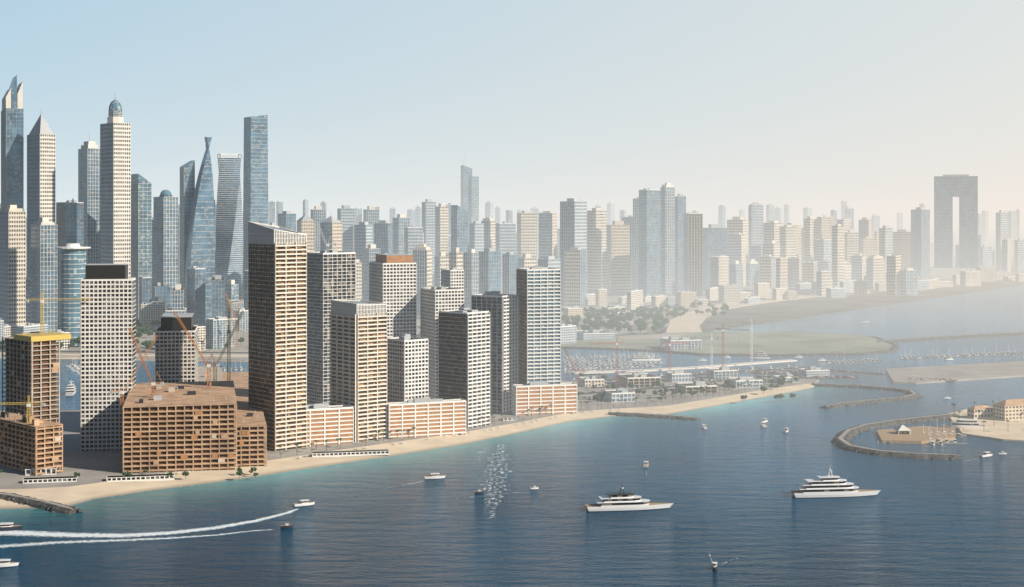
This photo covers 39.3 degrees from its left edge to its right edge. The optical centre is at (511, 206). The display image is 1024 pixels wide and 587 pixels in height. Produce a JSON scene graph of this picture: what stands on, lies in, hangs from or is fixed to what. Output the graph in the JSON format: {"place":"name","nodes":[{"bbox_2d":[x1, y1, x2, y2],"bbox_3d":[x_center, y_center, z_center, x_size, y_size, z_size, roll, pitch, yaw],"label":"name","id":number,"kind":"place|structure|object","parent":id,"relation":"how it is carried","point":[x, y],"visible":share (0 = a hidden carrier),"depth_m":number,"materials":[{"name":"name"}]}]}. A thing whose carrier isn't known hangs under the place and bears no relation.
{"place":"outdoors","nodes":[
{"label":"outdoors","id":0,"kind":"place"},
{"bbox_2d":[0,411,62,475],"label":"building","id":1,"kind":"structure","parent":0,"point":[34,444],"depth_m":1113.75,"materials":[{"name":"beige concrete"}]},
{"bbox_2d":[297,211,314,251],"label":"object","id":2,"kind":"structure","parent":0,"point":[305,223],"depth_m":3005.99,"materials":[{"name":"glass"}]},
{"bbox_2d":[320,214,341,251],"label":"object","id":3,"kind":"structure","parent":0,"point":[331,225],"depth_m":3011.85,"materials":[{"name":"glass"}]},
{"bbox_2d":[337,205,353,251],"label":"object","id":4,"kind":"structure","parent":0,"point":[345,215],"depth_m":3503.51,"materials":[{"name":"glass"}]},
{"bbox_2d":[354,222,372,299],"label":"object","id":5,"kind":"structure","parent":0,"point":[363,234],"depth_m":3108.14,"materials":[{"name":"glass"}]},
{"bbox_2d":[374,220,392,253],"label":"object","id":6,"kind":"structure","parent":0,"point":[383,235],"depth_m":3206.97,"materials":[{"name":"blue glass"}]},
{"bbox_2d":[393,214,409,253],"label":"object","id":7,"kind":"structure","parent":0,"point":[400,222],"depth_m":3306.42,"materials":[{"name":"glass"}]},
{"bbox_2d":[404,226,422,253],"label":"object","id":8,"kind":"structure","parent":0,"point":[413,236],"depth_m":3103.78,"materials":[{"name":"glass"}]},
{"bbox_2d":[422,199,435,286],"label":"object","id":9,"kind":"structure","parent":0,"point":[428,215],"depth_m":3705.83,"materials":[{"name":"glass"}]},
{"bbox_2d":[0,289,874,508],"bbox_3d":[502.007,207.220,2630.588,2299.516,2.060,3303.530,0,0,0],"label":"beach","id":10,"kind":"structure","parent":0,"point":[70,495],"depth_m":1185.36,"materials":[{"name":"beige sand"}]},
{"bbox_2d":[666,290,869,332],"bbox_3d":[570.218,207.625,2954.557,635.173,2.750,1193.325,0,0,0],"label":"sandy ground","id":11,"kind":"structure","parent":10,"relation":"on","point":[694,322],"depth_m":2699.60,"materials":[{"name":"beige sand"}]},
{"bbox_2d":[435,203,448,255],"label":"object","id":12,"kind":"structure","parent":0,"point":[441,227],"depth_m":3607.50,"materials":[{"name":"glass"}]},
{"bbox_2d":[0,288,885,483],"bbox_3d":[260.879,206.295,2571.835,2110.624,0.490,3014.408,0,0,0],"label":"roads","id":13,"kind":"structure","parent":0,"point":[662,330],"depth_m":1619.45,"materials":[{"name":"grey asphalt"}]},
{"bbox_2d":[577,366,956,399],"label":"cars","id":14,"kind":"object","parent":13,"relation":"on","point":[721,379],"visible":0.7,"depth_m":1717.65,"materials":[{"name":"white metal"}]},
{"bbox_2d":[451,205,467,252],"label":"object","id":15,"kind":"structure","parent":0,"point":[459,226],"depth_m":3107.65,"materials":[{"name":"blue glass"}]},
{"bbox_2d":[469,221,483,251],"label":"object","id":16,"kind":"structure","parent":0,"point":[476,235],"depth_m":3307.55,"materials":[{"name":"glass"}]},
{"bbox_2d":[495,222,515,291],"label":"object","id":17,"kind":"structure","parent":0,"point":[505,239],"depth_m":3203.76,"materials":[{"name":"glass"}]},
{"bbox_2d":[0,285,1023,586],"bbox_3d":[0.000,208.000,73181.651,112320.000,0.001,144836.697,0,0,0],"label":"sea","id":18,"kind":"structure","parent":0,"point":[730,477],"depth_m":992.22,"materials":[{"name":"liquid"}]},
{"bbox_2d":[0,492,82,513],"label":"breakwater","id":19,"kind":"object","parent":18,"relation":"in","point":[52,507],"visible":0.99,"depth_m":992.39,"materials":[{"name":"grey stone"}]},
{"bbox_2d":[0,509,296,537],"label":"wake","id":20,"kind":"object","parent":18,"relation":"on","point":[45,534],"visible":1,"depth_m":912.95,"materials":[{"name":"white liquid"}]},
{"bbox_2d":[563,352,665,373],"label":"marina boats","id":21,"kind":"object","parent":18,"relation":"on","point":[621,363],"visible":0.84,"depth_m":1892.20,"materials":[{"name":"white"}]},
{"bbox_2d":[585,485,672,511],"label":"superyacht","id":22,"kind":"object","parent":18,"relation":"on","point":[621,501],"visible":1,"depth_m":981.05,"materials":[{"name":"white metal"}]},
{"bbox_2d":[571,359,796,379],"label":"bridge","id":23,"kind":"structure","parent":18,"relation":"on","point":[690,367],"depth_m":1780.75,"materials":[{"name":"grey concrete"}]},
{"bbox_2d":[790,468,880,497],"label":"superyacht","id":24,"kind":"object","parent":18,"relation":"on","point":[828,486],"visible":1,"depth_m":1025.90,"materials":[{"name":"white metal"}]},
{"bbox_2d":[811,383,921,408],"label":"breakwater","id":25,"kind":"object","parent":18,"relation":"in","point":[911,394],"visible":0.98,"depth_m":1563.81,"materials":[{"name":"grey stone"}]},
{"bbox_2d":[831,413,962,459],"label":"breakwater","id":26,"kind":"object","parent":18,"relation":"in","point":[842,440],"visible":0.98,"depth_m":1259.51,"materials":[{"name":"grey stone"}]},
{"bbox_2d":[821,348,1020,364],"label":"marina boats","id":27,"kind":"object","parent":18,"relation":"on","point":[875,360],"visible":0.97,"depth_m":1970.96,"materials":[{"name":"white"}]},
{"bbox_2d":[876,332,1023,342],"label":"causeway","id":28,"kind":"structure","parent":18,"relation":"on","point":[955,337],"depth_m":2260.69,"materials":[{"name":"grey concrete"}]},
{"bbox_2d":[0,208,1023,488],"bbox_3d":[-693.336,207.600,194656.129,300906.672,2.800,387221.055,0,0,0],"label":"ground","id":29,"kind":"structure","parent":0,"point":[94,464],"depth_m":2630.81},
{"bbox_2d":[1,75,23,211],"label":"skyscraper","id":30,"kind":"structure","parent":29,"relation":"on","point":[12,152],"depth_m":2609.04,"materials":[{"name":"blue glass"}]},
{"bbox_2d":[0,205,25,325],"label":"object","id":31,"kind":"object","parent":29,"relation":"on","point":[12,264],"visible":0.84,"depth_m":2359.57,"materials":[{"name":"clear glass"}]},
{"bbox_2d":[2,332,59,453],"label":"tower","id":32,"kind":"structure","parent":29,"relation":"on","point":[30,369],"depth_m":1177.87,"materials":[{"name":"beige concrete"}]},
{"bbox_2d":[14,332,70,341],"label":"rooftop formwork","id":33,"kind":"object","parent":32,"relation":"on","point":[41,336],"visible":1,"depth_m":1178.08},
{"bbox_2d":[27,114,55,276],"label":"skyscraper","id":34,"kind":"structure","parent":29,"relation":"on","point":[41,162],"depth_m":2564.31,"materials":[{"name":"beige glass"}]},
{"bbox_2d":[31,217,57,331],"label":"skyscraper","id":35,"kind":"structure","parent":29,"relation":"on","point":[44,261],"depth_m":2259.20,"materials":[{"name":"blue glass"}]},
{"bbox_2d":[56,200,83,318],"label":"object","id":36,"kind":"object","parent":29,"relation":"on","point":[70,220],"visible":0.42,"depth_m":2611.98,"materials":[{"name":"blue glass"}]},
{"bbox_2d":[55,243,90,345],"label":"round tower","id":37,"kind":"structure","parent":29,"relation":"on","point":[72,259],"depth_m":2133.03,"materials":[{"name":"teal glass"}]},
{"bbox_2d":[0,320,160,350],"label":"trees","id":38,"kind":"object","parent":29,"relation":"on","point":[139,334],"visible":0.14,"depth_m":2222.06,"materials":[{"name":"green plant"}]},
{"bbox_2d":[78,130,99,263],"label":"skyscraper","id":39,"kind":"structure","parent":29,"relation":"on","point":[89,174],"depth_m":2758.45,"materials":[{"name":"grey glass"}]},
{"bbox_2d":[80,263,135,450],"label":"white hotel","id":40,"kind":"structure","parent":29,"relation":"on","point":[107,344],"depth_m":1213.62,"materials":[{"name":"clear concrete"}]},
{"bbox_2d":[100,90,130,277],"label":"skyscraper","id":41,"kind":"structure","parent":29,"relation":"on","point":[115,189],"depth_m":2514.05,"materials":[{"name":"beige glass"}]},
{"bbox_2d":[131,174,151,318],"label":"skyscraper","id":42,"kind":"structure","parent":29,"relation":"on","point":[141,225],"depth_m":2658.31,"materials":[{"name":"teal glass"}]},
{"bbox_2d":[139,275,151,322],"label":"building","id":43,"kind":"structure","parent":29,"relation":"on","point":[145,289],"depth_m":2503.01,"materials":[{"name":"blue glass"}]},
{"bbox_2d":[153,190,177,307],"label":"skyscraper","id":44,"kind":"structure","parent":29,"relation":"on","point":[165,237],"depth_m":2560.45,"materials":[{"name":"blue glass"}]},
{"bbox_2d":[155,313,197,381],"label":"building","id":45,"kind":"structure","parent":29,"relation":"on","point":[177,356],"depth_m":1312.61,"materials":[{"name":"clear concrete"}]},
{"bbox_2d":[122,381,236,472],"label":"hotel","id":46,"kind":"object","parent":29,"relation":"on","point":[180,426],"visible":0.92,"depth_m":1121.86,"materials":[{"name":"concrete"}]},
{"bbox_2d":[187,266,204,325],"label":"building","id":47,"kind":"structure","parent":29,"relation":"on","point":[196,290],"depth_m":2461.75,"materials":[{"name":"blue glass"}]},
{"bbox_2d":[180,137,214,318],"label":"skyscraper","id":48,"kind":"structure","parent":29,"relation":"on","point":[197,231],"depth_m":2645.55,"materials":[{"name":"blue glass"}]},
{"bbox_2d":[211,275,224,317],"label":"building","id":49,"kind":"structure","parent":29,"relation":"on","point":[217,295],"depth_m":2399.87,"materials":[{"name":"blue glass"}]},
{"bbox_2d":[215,154,243,299],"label":"twisted skyscraper","id":50,"kind":"structure","parent":29,"relation":"on","point":[229,240],"depth_m":2754.61,"materials":[{"name":"grey glass"}]},
{"bbox_2d":[200,371,266,466],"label":"hotel wing","id":51,"kind":"structure","parent":29,"relation":"on","point":[251,437],"depth_m":1144.17,"materials":[{"name":"beige concrete"}]},
{"bbox_2d":[242,115,268,299],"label":"skyscraper","id":52,"kind":"structure","parent":29,"relation":"on","point":[255,187],"depth_m":2887.52,"materials":[{"name":"blue glass"}]},
{"bbox_2d":[248,221,306,450],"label":"apartment tower","id":53,"kind":"structure","parent":29,"relation":"on","point":[277,325],"depth_m":1222.49,"materials":[{"name":"beige concrete"}]},
{"bbox_2d":[307,403,353,445],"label":"apartment building","id":54,"kind":"structure","parent":29,"relation":"on","point":[331,423],"depth_m":1244.10,"materials":[{"name":"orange concrete"}]},
{"bbox_2d":[307,249,355,404],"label":"tower","id":55,"kind":"structure","parent":29,"relation":"on","point":[331,274],"depth_m":1484.15,"materials":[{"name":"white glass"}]},
{"bbox_2d":[330,300,386,441],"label":"tower","id":56,"kind":"structure","parent":29,"relation":"on","point":[358,355],"depth_m":1269.21,"materials":[{"name":"beige concrete"}]},
{"bbox_2d":[363,244,380,300],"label":"building","id":57,"kind":"structure","parent":29,"relation":"on","point":[371,251],"depth_m":2851.06,"materials":[{"name":"glass"}]},
{"bbox_2d":[369,254,416,337],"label":"tower","id":58,"kind":"structure","parent":29,"relation":"on","point":[392,282],"depth_m":1501.65,"materials":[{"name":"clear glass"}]},
{"bbox_2d":[387,334,428,402],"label":"apartment building","id":59,"kind":"structure","parent":29,"relation":"on","point":[407,366],"depth_m":1312.43,"materials":[{"name":"concrete"}]},
{"bbox_2d":[412,244,431,314],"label":"building","id":60,"kind":"structure","parent":29,"relation":"on","point":[422,256],"depth_m":2736.77,"materials":[{"name":"glass"}]},
{"bbox_2d":[387,397,466,438],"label":"apartment building","id":61,"kind":"structure","parent":29,"relation":"on","point":[435,416],"depth_m":1287.59,"materials":[{"name":"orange concrete"}]},
{"bbox_2d":[420,286,463,397],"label":"tower","id":62,"kind":"structure","parent":29,"relation":"on","point":[435,300],"depth_m":1482.94,"materials":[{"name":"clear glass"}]},
{"bbox_2d":[441,266,463,288],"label":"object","id":63,"kind":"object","parent":29,"relation":"on","point":[452,277],"visible":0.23,"depth_m":1645.51,"materials":[{"name":"glass"}]},
{"bbox_2d":[438,309,489,428],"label":"apartment tower","id":64,"kind":"structure","parent":29,"relation":"on","point":[464,354],"depth_m":1344.29,"materials":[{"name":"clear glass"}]},
{"bbox_2d":[461,163,478,241],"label":"skyscraper","id":65,"kind":"structure","parent":29,"relation":"on","point":[469,193],"depth_m":5205.81,"materials":[{"name":"blue glass"}]},
{"bbox_2d":[463,249,478,309],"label":"building","id":66,"kind":"structure","parent":29,"relation":"on","point":[471,269],"depth_m":2630.20,"materials":[{"name":"glass"}]},
{"bbox_2d":[478,248,500,293],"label":"building","id":67,"kind":"structure","parent":29,"relation":"on","point":[489,270],"depth_m":2659.12,"materials":[{"name":"blue glass"}]},
{"bbox_2d":[471,292,517,412],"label":"tower","id":68,"kind":"structure","parent":29,"relation":"on","point":[501,308],"depth_m":1437.11,"materials":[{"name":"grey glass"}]},
{"bbox_2d":[502,252,517,293],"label":"building","id":69,"kind":"structure","parent":29,"relation":"on","point":[509,263],"depth_m":2784.50,"materials":[{"name":"blue glass"}]},
{"bbox_2d":[0,266,1023,350],"bbox_3d":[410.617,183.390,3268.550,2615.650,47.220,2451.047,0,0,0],"label":"low-rise buildings","id":70,"kind":"structure","parent":29,"relation":"on","point":[216,331],"depth_m":2984.63,"materials":[{"name":"beige concrete"}]},
{"bbox_2d":[22,300,1023,483],"bbox_3d":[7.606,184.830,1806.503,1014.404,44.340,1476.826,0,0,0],"label":"low-rise buildings","id":71,"kind":"structure","parent":29,"relation":"on","point":[1009,410],"depth_m":1631.21,"materials":[{"name":"white concrete"}]},
{"bbox_2d":[516,265,560,384],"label":"apartment tower","id":72,"kind":"structure","parent":29,"relation":"on","point":[538,290],"depth_m":1436.73,"materials":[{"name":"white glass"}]},
{"bbox_2d":[512,380,577,415],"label":"apartment building","id":73,"kind":"structure","parent":29,"relation":"on","point":[561,396],"depth_m":1426.00,"materials":[{"name":"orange concrete"}]},
{"bbox_2d":[564,247,585,306],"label":"building","id":74,"kind":"structure","parent":29,"relation":"on","point":[574,276],"depth_m":2977.40,"materials":[{"name":"concrete"}]},
{"bbox_2d":[561,305,668,333],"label":"park trees","id":75,"kind":"object","parent":29,"relation":"on","point":[614,320],"visible":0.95,"depth_m":2523.71,"materials":[{"name":"green plant"}]},
{"bbox_2d":[577,373,798,401],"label":"trees","id":76,"kind":"object","parent":29,"relation":"on","point":[781,381],"visible":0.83,"depth_m":1578.23,"materials":[{"name":"green plant"}]},
{"bbox_2d":[661,301,728,317],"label":"park trees","id":77,"kind":"object","parent":29,"relation":"on","point":[674,313],"visible":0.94,"depth_m":2755.75,"materials":[{"name":"green plant"}]},
{"bbox_2d":[710,255,728,286],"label":"building","id":78,"kind":"structure","parent":29,"relation":"on","point":[719,269],"depth_m":3367.81,"materials":[{"name":"glass"}]},
{"bbox_2d":[728,233,745,286],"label":"building","id":79,"kind":"structure","parent":29,"relation":"on","point":[736,246],"depth_m":3686.90,"materials":[{"name":"concrete"}]},
{"bbox_2d":[760,255,774,289],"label":"building","id":80,"kind":"structure","parent":29,"relation":"on","point":[767,268],"depth_m":3497.11,"materials":[{"name":"glass"}]},
{"bbox_2d":[779,225,796,257],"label":"building","id":81,"kind":"structure","parent":29,"relation":"on","point":[788,241],"depth_m":3837.99,"materials":[{"name":"concrete"}]},
{"bbox_2d":[814,238,831,279],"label":"building","id":82,"kind":"structure","parent":29,"relation":"on","point":[822,252],"depth_m":3945.84,"materials":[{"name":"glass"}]},
{"bbox_2d":[831,224,844,286],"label":"building","id":83,"kind":"structure","parent":29,"relation":"on","point":[838,253],"depth_m":3645.28,"materials":[{"name":"concrete"}]},
{"bbox_2d":[845,229,858,262],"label":"building","id":84,"kind":"structure","parent":29,"relation":"on","point":[851,242],"depth_m":4031.99,"materials":[{"name":"concrete"}]},
{"bbox_2d":[851,253,865,280],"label":"building","id":85,"kind":"structure","parent":29,"relation":"on","point":[858,266],"depth_m":3778.45,"materials":[{"name":"glass"}]},
{"bbox_2d":[866,255,884,288],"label":"building","id":86,"kind":"structure","parent":29,"relation":"on","point":[875,268],"depth_m":3641.40,"materials":[{"name":"glass"}]},
{"bbox_2d":[879,225,892,280],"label":"building","id":87,"kind":"structure","parent":29,"relation":"on","point":[885,240],"depth_m":3854.96,"materials":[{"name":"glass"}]},
{"bbox_2d":[886,254,900,295],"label":"building","id":88,"kind":"structure","parent":29,"relation":"on","point":[893,262],"depth_m":3342.86,"materials":[{"name":"glass"}]},
{"bbox_2d":[893,229,910,269],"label":"building","id":89,"kind":"structure","parent":29,"relation":"on","point":[902,242],"depth_m":4291.31,"materials":[{"name":"concrete"}]},
{"bbox_2d":[899,268,917,295],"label":"building","id":90,"kind":"structure","parent":29,"relation":"on","point":[908,281],"depth_m":3339.74,"materials":[{"name":"glass"}]},
{"bbox_2d":[931,174,977,275],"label":"arch-shaped skyscraper","id":91,"kind":"structure","parent":29,"relation":"on","point":[962,187],"depth_m":4296.32,"materials":[{"name":"grey glass"}]},
{"bbox_2d":[517,211,536,264],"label":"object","id":92,"kind":"structure","parent":0,"point":[526,231],"depth_m":3404.55,"materials":[{"name":"concrete"}]},
{"bbox_2d":[538,211,556,258],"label":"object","id":93,"kind":"structure","parent":0,"point":[547,246],"depth_m":3407.40,"materials":[{"name":"glass"}]},
{"bbox_2d":[560,198,586,303],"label":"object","id":94,"kind":"structure","parent":0,"point":[573,222],"depth_m":3034.31,"materials":[{"name":"glass"}]},
{"bbox_2d":[587,208,606,291],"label":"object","id":95,"kind":"structure","parent":0,"point":[596,248],"depth_m":3511.91,"materials":[{"name":"glass"}]},
{"bbox_2d":[607,221,629,293],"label":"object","id":96,"kind":"structure","parent":0,"point":[618,257],"depth_m":3405.73,"materials":[{"name":"concrete"}]},
{"bbox_2d":[633,197,638,288],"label":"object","id":97,"kind":"structure","parent":0,"point":[635,243],"depth_m":3605.97,"materials":[{"name":"glass"}]},
{"bbox_2d":[639,188,660,295],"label":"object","id":98,"kind":"structure","parent":0,"point":[650,241],"depth_m":3310.79,"materials":[{"name":"glass"}]},
{"bbox_2d":[660,183,674,293],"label":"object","id":99,"kind":"structure","parent":0,"point":[667,238],"depth_m":3407.73,"materials":[{"name":"glass"}]},
{"bbox_2d":[675,194,685,290],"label":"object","id":100,"kind":"structure","parent":0,"point":[680,205],"depth_m":3503.42,"materials":[{"name":"glass"}]},
{"bbox_2d":[683,212,702,295],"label":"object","id":101,"kind":"structure","parent":0,"point":[692,251],"depth_m":3307.85,"materials":[{"name":"grey"}]},
{"bbox_2d":[703,224,726,290],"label":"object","id":102,"kind":"structure","parent":0,"point":[714,239],"depth_m":3505.95,"materials":[{"name":"glass"}]},
{"bbox_2d":[727,217,748,260],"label":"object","id":103,"kind":"structure","parent":0,"point":[737,225],"depth_m":3813.60,"materials":[{"name":"concrete"}]},
{"bbox_2d":[748,202,763,263],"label":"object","id":104,"kind":"structure","parent":0,"point":[755,217],"depth_m":3903.77,"materials":[{"name":"glass"}]},
{"bbox_2d":[561,331,1023,443],"bbox_3d":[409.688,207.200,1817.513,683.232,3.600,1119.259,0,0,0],"label":"island","id":105,"kind":"structure","parent":0,"point":[782,342],"depth_m":2027.35,"materials":[{"name":"beige sand"}]},
{"bbox_2d":[561,336,900,356],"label":"island revetment","id":106,"kind":"object","parent":105,"relation":"on","point":[893,348],"visible":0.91,"depth_m":2021.81,"materials":[{"name":"grey stone"}]},
{"bbox_2d":[582,353,1023,422],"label":"villas","id":107,"kind":"object","parent":105,"relation":"on","point":[725,388],"visible":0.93,"depth_m":1581.94,"materials":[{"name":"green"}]},
{"bbox_2d":[804,216,816,261],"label":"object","id":108,"kind":"structure","parent":0,"point":[810,229],"depth_m":4108.85,"materials":[{"name":"glass"}]},
{"bbox_2d":[911,207,929,276],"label":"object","id":109,"kind":"structure","parent":0,"point":[920,239],"depth_m":4263.38,"materials":[{"name":"glass"}]},
{"bbox_2d":[996,210,1008,269],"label":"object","id":110,"kind":"structure","parent":0,"point":[1002,224],"depth_m":4606.87,"materials":[{"name":"glass"}]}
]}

